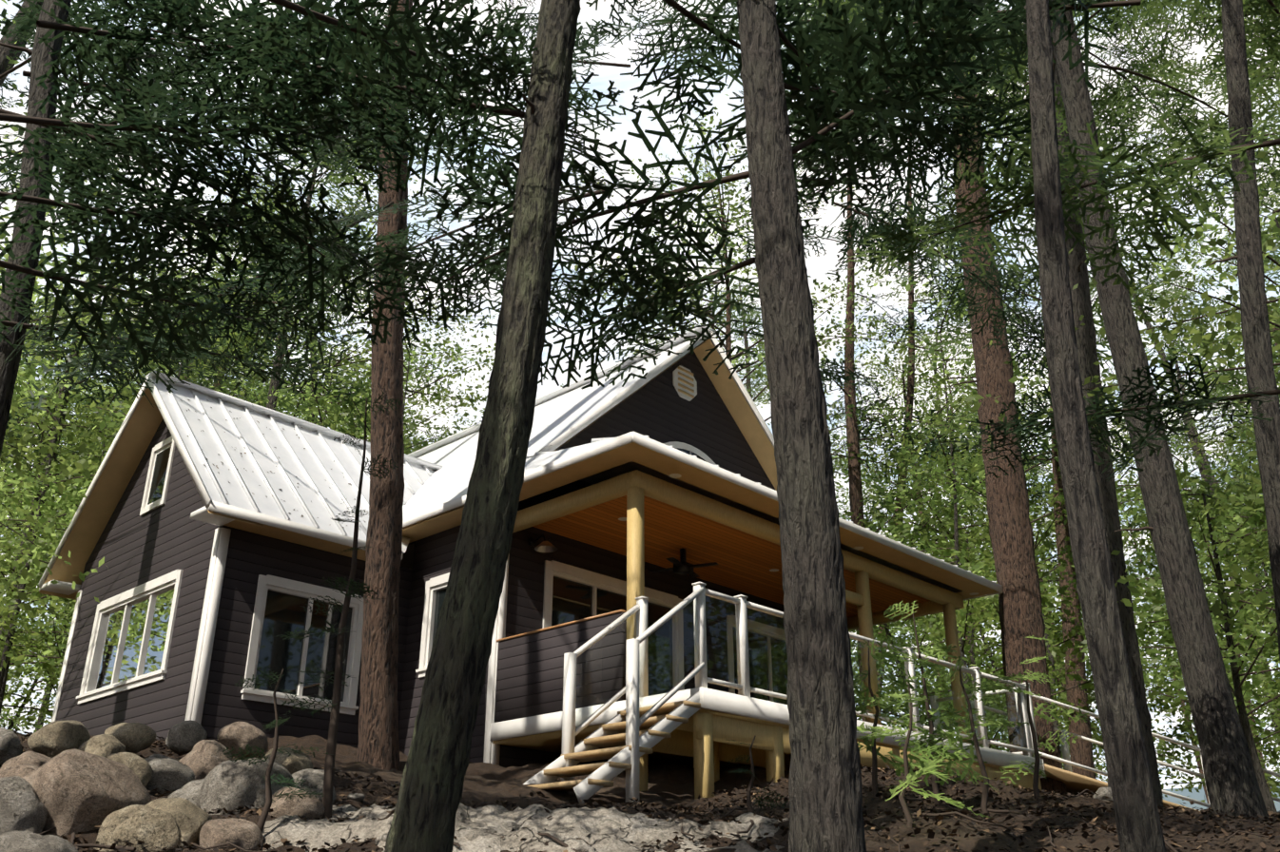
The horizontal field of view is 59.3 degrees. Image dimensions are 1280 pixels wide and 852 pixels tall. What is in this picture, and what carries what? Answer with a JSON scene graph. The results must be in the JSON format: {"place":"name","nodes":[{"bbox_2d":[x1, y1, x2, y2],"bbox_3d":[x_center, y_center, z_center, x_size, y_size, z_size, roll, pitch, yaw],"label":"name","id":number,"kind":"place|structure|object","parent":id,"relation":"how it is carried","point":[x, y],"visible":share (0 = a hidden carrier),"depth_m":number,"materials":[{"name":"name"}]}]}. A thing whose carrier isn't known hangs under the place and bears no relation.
{"place":"outdoors","nodes":[
{"label":"outdoors","id":0,"kind":"place"},
{"bbox_2d":[0,0,1279,789],"bbox_3d":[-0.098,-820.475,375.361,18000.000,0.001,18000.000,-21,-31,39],"label":"sky","id":1,"kind":"structure","parent":0,"point":[819,260],"depth_m":1600.80,"materials":[{"name":"white"}]},
{"bbox_2d":[0,0,1279,639],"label":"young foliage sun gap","id":2,"kind":"object","parent":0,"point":[962,561],"visible":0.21,"depth_m":16.87,"materials":[{"name":"green plant"}]},
{"bbox_2d":[14,732,1279,851],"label":"terrain","id":3,"kind":"structure","parent":0,"point":[670,785],"depth_m":8.93,"materials":[{"name":"brown soil"}]},
{"bbox_2d":[0,720,336,851],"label":"boulders","id":4,"kind":"object","parent":3,"relation":"on","point":[76,790],"visible":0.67,"depth_m":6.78,"materials":[{"name":"grey stone"}]},
{"bbox_2d":[27,719,312,851],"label":"boulders","id":5,"kind":"object","parent":3,"relation":"on","point":[162,823],"visible":0.5,"depth_m":7.71,"materials":[{"name":"beige stone"}]},
{"bbox_2d":[384,0,581,851],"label":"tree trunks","id":6,"kind":"object","parent":3,"relation":"on","point":[431,790],"visible":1,"depth_m":5.27,"materials":[{"name":"brown plant"}]},
{"bbox_2d":[38,324,1003,768],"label":"cottage","id":7,"kind":"structure","parent":3,"relation":"on","point":[202,587],"depth_m":15.10,"materials":[{"name":"wood"}]},
{"bbox_2d":[260,802,787,851],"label":"bedrock outcrop","id":8,"kind":"object","parent":3,"relation":"on","point":[612,829],"visible":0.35,"depth_m":6.90,"materials":[{"name":"grey stone"}]},
{"bbox_2d":[0,0,1279,810],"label":"hemlock foliage","id":9,"kind":"object","parent":3,"relation":"on","point":[919,68],"visible":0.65,"depth_m":7.17,"materials":[{"name":"green plant"}]},
{"bbox_2d":[0,0,1108,372],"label":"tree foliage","id":10,"kind":"object","parent":9,"relation":"on","point":[1008,44],"visible":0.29,"depth_m":10.98,"materials":[{"name":"green plant"}]},
{"bbox_2d":[0,0,1279,851],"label":"tree trunks","id":11,"kind":"object","parent":3,"relation":"on","point":[824,793],"visible":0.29,"depth_m":6.12,"materials":[{"name":"brown plant"}]},
{"bbox_2d":[0,0,1279,817],"bbox_3d":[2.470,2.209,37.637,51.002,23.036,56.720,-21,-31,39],"label":"broadleaf foliage","id":12,"kind":"object","parent":3,"relation":"on","point":[976,537],"visible":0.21,"depth_m":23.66,"materials":[{"name":"green plant"}]},
{"bbox_2d":[0,115,1279,633],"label":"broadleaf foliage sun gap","id":13,"kind":"object","parent":12,"relation":"on","point":[1109,389],"visible":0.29,"depth_m":14.94,"materials":[{"name":"green plant"}]},
{"bbox_2d":[0,0,1279,833],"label":"tree branches","id":14,"kind":"object","parent":3,"relation":"on","point":[320,416],"visible":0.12,"depth_m":10.08,"materials":[{"name":"brown"}]},
{"bbox_2d":[146,0,1279,430],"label":"tree foliage","id":15,"kind":"object","parent":14,"relation":"attached to","point":[1172,4],"visible":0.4,"depth_m":14.86,"materials":[{"name":"green plant"}]},
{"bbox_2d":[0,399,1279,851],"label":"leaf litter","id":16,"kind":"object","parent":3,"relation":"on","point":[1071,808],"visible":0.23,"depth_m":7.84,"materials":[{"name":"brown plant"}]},
{"bbox_2d":[39,789,1268,851],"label":"fallen twigs","id":17,"kind":"object","parent":3,"relation":"on","point":[561,843],"visible":0.71,"depth_m":6.88,"materials":[{"name":"brown wood"}]},
{"bbox_2d":[347,786,1113,851],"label":"stones","id":18,"kind":"object","parent":3,"relation":"on","point":[1101,792],"visible":0.33,"depth_m":7.00,"materials":[{"name":"grey stone"}]},
{"bbox_2d":[184,0,1279,809],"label":"tree trunks","id":19,"kind":"object","parent":3,"relation":"on","point":[1016,567],"visible":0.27,"depth_m":17.86,"materials":[{"name":"brown plant"}]},
{"bbox_2d":[489,469,1279,811],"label":"porch and stairs","id":20,"kind":"object","parent":3,"relation":"on","point":[575,692],"visible":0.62,"depth_m":13.25,"materials":[{"name":"white wood"}]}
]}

